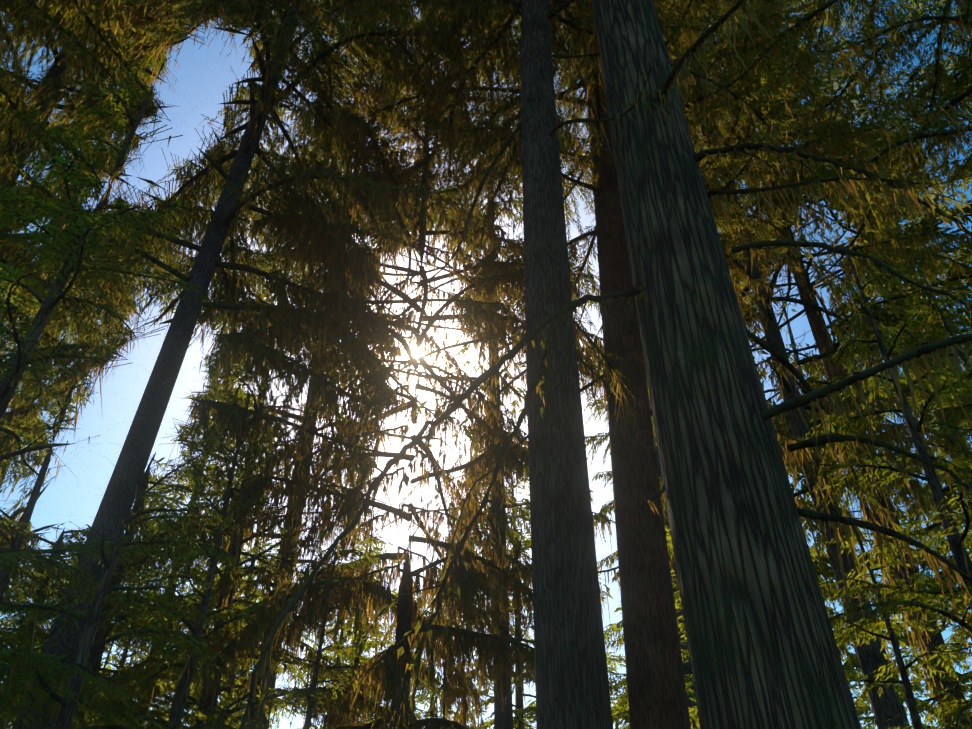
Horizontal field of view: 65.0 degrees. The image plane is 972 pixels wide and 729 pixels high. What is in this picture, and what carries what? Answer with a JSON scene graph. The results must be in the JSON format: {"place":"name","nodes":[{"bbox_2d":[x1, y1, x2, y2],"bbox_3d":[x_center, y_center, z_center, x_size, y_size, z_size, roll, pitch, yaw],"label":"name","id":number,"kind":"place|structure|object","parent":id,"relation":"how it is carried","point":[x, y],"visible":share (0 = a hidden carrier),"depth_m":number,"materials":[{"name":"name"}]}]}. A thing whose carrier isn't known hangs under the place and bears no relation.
{"place":"outdoors","nodes":[
{"label":"outdoors","id":0,"kind":"place"},
{"bbox_2d":[0,0,971,728],"label":"sky","id":1,"kind":"structure","parent":0,"point":[208,79],"materials":[{"name":"blue"}]},
{"label":"ground","id":2,"kind":"structure","parent":0,"visible":0},
{"bbox_2d":[0,77,54,673],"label":"young tree","id":3,"kind":"object","parent":2,"relation":"on","point":[4,423],"visible":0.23,"depth_m":14.29,"materials":[{"name":"green plant"}]},
{"bbox_2d":[0,503,135,717],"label":"young tree","id":4,"kind":"object","parent":2,"relation":"on","point":[94,700],"visible":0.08,"depth_m":15.34,"materials":[{"name":"green plant"}]},
{"bbox_2d":[0,330,157,728],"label":"young tree","id":5,"kind":"object","parent":2,"relation":"on","point":[22,531],"visible":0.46,"depth_m":10.71,"materials":[{"name":"green plant"}]},
{"bbox_2d":[0,374,168,727],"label":"young tree","id":6,"kind":"object","parent":2,"relation":"on","point":[59,541],"visible":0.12,"depth_m":12.96,"materials":[{"name":"green plant"}]},
{"bbox_2d":[0,0,178,205],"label":"spruce tree","id":7,"kind":"object","parent":2,"relation":"on","point":[145,17],"visible":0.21,"depth_m":18.11,"materials":[{"name":"green plant"}]},
{"bbox_2d":[10,568,172,728],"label":"young tree","id":8,"kind":"object","parent":2,"relation":"on","point":[124,659],"visible":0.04,"depth_m":19.21,"materials":[{"name":"green plant"}]},
{"bbox_2d":[96,591,138,718],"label":"tree","id":9,"kind":"object","parent":2,"relation":"on","point":[107,659],"visible":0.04,"depth_m":109.34,"materials":[{"name":"green plant"}]},
{"bbox_2d":[0,63,241,728],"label":"young tree","id":10,"kind":"object","parent":2,"relation":"on","point":[25,354],"visible":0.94,"depth_m":9.28,"materials":[{"name":"green plant"}]},
{"bbox_2d":[0,368,241,728],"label":"young tree","id":11,"kind":"object","parent":2,"relation":"on","point":[69,703],"visible":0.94,"depth_m":6.41,"materials":[{"name":"green plant"}]},
{"bbox_2d":[0,298,250,728],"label":"young tree","id":12,"kind":"object","parent":2,"relation":"on","point":[96,655],"visible":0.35,"depth_m":13.11,"materials":[{"name":"green plant"}]},
{"bbox_2d":[107,643,146,676],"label":"tree","id":13,"kind":"object","parent":2,"relation":"on","point":[131,660],"visible":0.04,"depth_m":125.32,"materials":[{"name":"green plant"}]},
{"bbox_2d":[0,1,280,488],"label":"spruce tree","id":14,"kind":"object","parent":2,"relation":"on","point":[3,341],"visible":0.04,"depth_m":28.00,"materials":[{"name":"green plant"}]},
{"bbox_2d":[8,324,307,728],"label":"young tree","id":15,"kind":"object","parent":2,"relation":"on","point":[191,601],"visible":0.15,"depth_m":18.41,"materials":[{"name":"green plant"}]},
{"bbox_2d":[0,0,322,673],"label":"spruce tree","id":16,"kind":"object","parent":2,"relation":"on","point":[54,70],"visible":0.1,"depth_m":18.41,"materials":[{"name":"green plant"}]},
{"bbox_2d":[137,560,209,726],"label":"tree","id":17,"kind":"object","parent":2,"relation":"on","point":[169,651],"visible":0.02,"depth_m":118.43,"materials":[{"name":"green plant"}]},
{"bbox_2d":[72,393,297,728],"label":"young tree","id":18,"kind":"object","parent":2,"relation":"on","point":[182,694],"visible":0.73,"depth_m":10.44,"materials":[{"name":"green plant"}]},
{"bbox_2d":[0,0,371,330],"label":"spruce tree","id":19,"kind":"object","parent":2,"relation":"on","point":[75,46],"visible":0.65,"depth_m":13.12,"materials":[{"name":"green plant"}]},
{"bbox_2d":[161,584,278,728],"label":"young tree","id":20,"kind":"object","parent":2,"relation":"on","point":[223,687],"visible":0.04,"depth_m":29.52,"materials":[{"name":"green plant"}]},
{"bbox_2d":[4,210,453,728],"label":"young tree","id":21,"kind":"object","parent":2,"relation":"on","point":[260,700],"visible":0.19,"depth_m":15.13,"materials":[{"name":"green plant"}]},
{"bbox_2d":[159,448,316,726],"bbox_3d":[-7.518,8.893,21.833,8.688,16.406,6.850,-19,-41,23],"label":"young tree","id":22,"kind":"object","parent":2,"relation":"on","point":[229,695],"visible":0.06,"depth_m":22.15,"materials":[{"name":"green plant"}]},
{"bbox_2d":[217,500,283,728],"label":"tree","id":23,"kind":"object","parent":2,"relation":"on","point":[271,719],"depth_m":107.36,"materials":[{"name":"green plant"}]},
{"bbox_2d":[0,0,520,728],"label":"spruce tree","id":24,"kind":"object","parent":2,"relation":"on","point":[280,48],"visible":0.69,"depth_m":14.49,"materials":[{"name":"green plant"}]},
{"bbox_2d":[111,0,497,728],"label":"hemlock tree","id":25,"kind":"object","parent":2,"relation":"on","point":[231,580],"visible":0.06,"depth_m":18.74,"materials":[{"name":"green plant"}]},
{"bbox_2d":[251,552,374,728],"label":"young tree","id":26,"kind":"object","parent":2,"relation":"on","point":[311,696],"visible":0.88,"depth_m":11.86,"materials":[{"name":"green plant"}]},
{"bbox_2d":[274,559,388,728],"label":"young tree","id":27,"kind":"object","parent":2,"relation":"on","point":[363,658],"visible":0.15,"depth_m":22.05,"materials":[{"name":"green plant"}]},
{"bbox_2d":[318,497,392,728],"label":"tree","id":28,"kind":"object","parent":2,"relation":"on","point":[353,643],"visible":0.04,"depth_m":109.33,"materials":[{"name":"green plant"}]},
{"bbox_2d":[301,500,431,724],"bbox_3d":[-3.941,9.787,21.362,6.650,14.401,6.375,1,-37,-1],"label":"young tree","id":29,"kind":"object","parent":2,"relation":"on","point":[359,640],"visible":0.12,"depth_m":22.74,"materials":[{"name":"green plant"}]},
{"bbox_2d":[354,616,417,726],"bbox_3d":[-4.898,16.631,30.441,6.400,14.407,5.635,-20,-41,25],"label":"young tree","id":30,"kind":"object","parent":2,"relation":"on","point":[376,653],"depth_m":33.57,"materials":[{"name":"green plant"}]},
{"bbox_2d":[166,8,606,728],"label":"hemlock tree","id":31,"kind":"object","parent":2,"relation":"on","point":[382,670],"visible":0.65,"depth_m":14.94,"materials":[{"name":"green plant"}]},
{"bbox_2d":[409,596,476,728],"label":"young tree","id":32,"kind":"object","parent":2,"relation":"on","point":[421,702],"visible":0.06,"depth_m":26.61,"materials":[{"name":"green plant"}]},
{"bbox_2d":[416,662,481,728],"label":"young tree","id":33,"kind":"object","parent":2,"relation":"on","point":[445,707],"visible":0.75,"depth_m":14.16,"materials":[{"name":"green plant"}]},
{"bbox_2d":[322,18,619,728],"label":"hemlock tree","id":34,"kind":"object","parent":2,"relation":"on","point":[503,719],"visible":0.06,"depth_m":23.09,"materials":[{"name":"green plant"}]},
{"bbox_2d":[468,679,488,726],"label":"tree","id":35,"kind":"object","parent":2,"relation":"on","point":[486,709],"visible":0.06,"depth_m":142.66,"materials":[{"name":"green plant"}]},
{"bbox_2d":[421,425,628,728],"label":"young tree","id":36,"kind":"object","parent":2,"relation":"on","point":[519,717],"visible":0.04,"depth_m":22.96,"materials":[{"name":"green plant"}]},
{"bbox_2d":[317,0,776,728],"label":"hemlock tree","id":37,"kind":"object","parent":2,"relation":"on","point":[571,680],"visible":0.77,"depth_m":10.68,"materials":[{"name":"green plant"}]},
{"bbox_2d":[519,638,627,728],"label":"young tree","id":38,"kind":"object","parent":2,"relation":"on","point":[616,689],"visible":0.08,"depth_m":16.80,"materials":[{"name":"green plant"}]},
{"bbox_2d":[532,631,619,719],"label":"tree","id":39,"kind":"object","parent":2,"relation":"on","point":[617,695],"depth_m":107.47,"materials":[{"name":"green plant"}]},
{"bbox_2d":[317,0,856,728],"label":"red cedar tree","id":40,"kind":"object","parent":2,"relation":"on","point":[655,682],"visible":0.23,"depth_m":15.64,"materials":[{"name":"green plant"}]},
{"bbox_2d":[205,0,971,728],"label":"douglas fir tree","id":41,"kind":"object","parent":2,"relation":"on","point":[763,648],"visible":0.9,"depth_m":7.26,"materials":[{"name":"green plant"}]},
{"bbox_2d":[600,587,628,718],"bbox_3d":[4.341,14.633,27.791,6.199,14.405,5.979,1,-37,-1],"label":"young tree","id":42,"kind":"object","parent":2,"relation":"on","point":[620,658],"visible":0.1,"depth_m":29.40,"materials":[{"name":"green plant"}]},
{"bbox_2d":[610,601,627,723],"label":"tree","id":43,"kind":"object","parent":2,"relation":"on","point":[625,683],"depth_m":96.94,"materials":[{"name":"green plant"}]},
{"bbox_2d":[581,272,697,727],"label":"tree","id":44,"kind":"object","parent":2,"relation":"on","point":[605,509],"visible":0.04,"depth_m":40.84,"materials":[{"name":"green plant"}]},
{"bbox_2d":[608,638,692,728],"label":"young tree","id":45,"kind":"object","parent":2,"relation":"on","point":[621,712],"visible":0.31,"depth_m":12.59,"materials":[{"name":"green plant"}]},
{"bbox_2d":[604,527,699,728],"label":"young tree","id":46,"kind":"object","parent":2,"relation":"on","point":[682,634],"visible":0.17,"depth_m":19.56,"materials":[{"name":"green plant"}]},
{"bbox_2d":[674,595,697,720],"bbox_3d":[8.760,11.301,24.200,5.975,15.404,6.400,-16,-40,20],"label":"young tree","id":47,"kind":"object","parent":2,"relation":"on","point":[694,710],"visible":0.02,"depth_m":25.99,"materials":[{"name":"green plant"}]},
{"bbox_2d":[602,49,915,681],"bbox_3d":[9.810,-1.978,30.673,11.057,44.404,11.410,1,-37,-1],"label":"hemlock tree","id":48,"kind":"object","parent":2,"relation":"on","point":[830,575],"visible":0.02,"depth_m":25.46,"materials":[{"name":"green plant"}]},
{"bbox_2d":[560,0,971,728],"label":"hemlock tree","id":49,"kind":"object","parent":2,"relation":"on","point":[886,710],"visible":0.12,"depth_m":17.24,"materials":[{"name":"green plant"}]},
{"bbox_2d":[577,0,971,728],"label":"fir tree","id":50,"kind":"object","parent":2,"relation":"on","point":[895,290],"visible":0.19,"depth_m":21.82,"materials":[{"name":"green plant"}]},
{"bbox_2d":[662,0,971,301],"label":"fir tree","id":51,"kind":"object","parent":2,"relation":"on","point":[941,134],"visible":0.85,"depth_m":16.08,"materials":[{"name":"green plant"}]},
{"bbox_2d":[825,605,861,716],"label":"tree","id":52,"kind":"object","parent":2,"relation":"on","point":[832,609],"depth_m":79.00,"materials":[{"name":"green plant"}]},
{"bbox_2d":[727,0,971,622],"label":"hemlock tree","id":53,"kind":"object","parent":2,"relation":"on","point":[961,323],"visible":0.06,"depth_m":24.20,"materials":[{"name":"green plant"}]},
{"bbox_2d":[808,545,900,728],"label":"young tree","id":54,"kind":"object","parent":2,"relation":"on","point":[811,549],"visible":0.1,"depth_m":15.47,"materials":[{"name":"green plant"}]},
{"bbox_2d":[766,287,968,726],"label":"tree","id":55,"kind":"object","parent":2,"relation":"on","point":[908,643],"visible":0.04,"depth_m":46.87,"materials":[{"name":"green plant"}]},
{"bbox_2d":[824,542,932,728],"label":"young tree","id":56,"kind":"object","parent":2,"relation":"on","point":[871,719],"visible":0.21,"depth_m":27.11,"materials":[{"name":"green plant"}]},
{"bbox_2d":[798,246,971,728],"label":"young tree","id":57,"kind":"object","parent":2,"relation":"on","point":[954,535],"visible":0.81,"depth_m":8.19,"materials":[{"name":"green plant"}]},
{"bbox_2d":[822,455,971,728],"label":"young tree","id":58,"kind":"object","parent":2,"relation":"on","point":[931,646],"visible":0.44,"depth_m":10.65,"materials":[{"name":"green plant"}]},
{"bbox_2d":[829,517,971,728],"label":"young tree","id":59,"kind":"object","parent":2,"relation":"on","point":[913,706],"visible":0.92,"depth_m":8.37,"materials":[{"name":"green plant"}]},
{"bbox_2d":[829,85,971,622],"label":"tree","id":60,"kind":"object","parent":2,"relation":"on","point":[934,449],"visible":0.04,"depth_m":40.28,"materials":[{"name":"green plant"}]},
{"bbox_2d":[855,0,971,280],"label":"fir tree","id":61,"kind":"object","parent":2,"relation":"on","point":[951,77],"visible":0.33,"depth_m":25.05,"materials":[{"name":"green plant"}]},
{"bbox_2d":[876,376,971,726],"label":"young tree","id":62,"kind":"object","parent":2,"relation":"on","point":[964,680],"visible":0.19,"depth_m":16.98,"materials":[{"name":"green plant"}]},
{"bbox_2d":[885,269,971,665],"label":"young tree","id":63,"kind":"object","parent":2,"relation":"on","point":[946,325],"visible":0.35,"depth_m":13.12,"materials":[{"name":"green plant"}]},
{"bbox_2d":[900,503,971,711],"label":"tree","id":64,"kind":"object","parent":2,"relation":"on","point":[959,640],"visible":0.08,"depth_m":105.75,"materials":[{"name":"green plant"}]}
]}

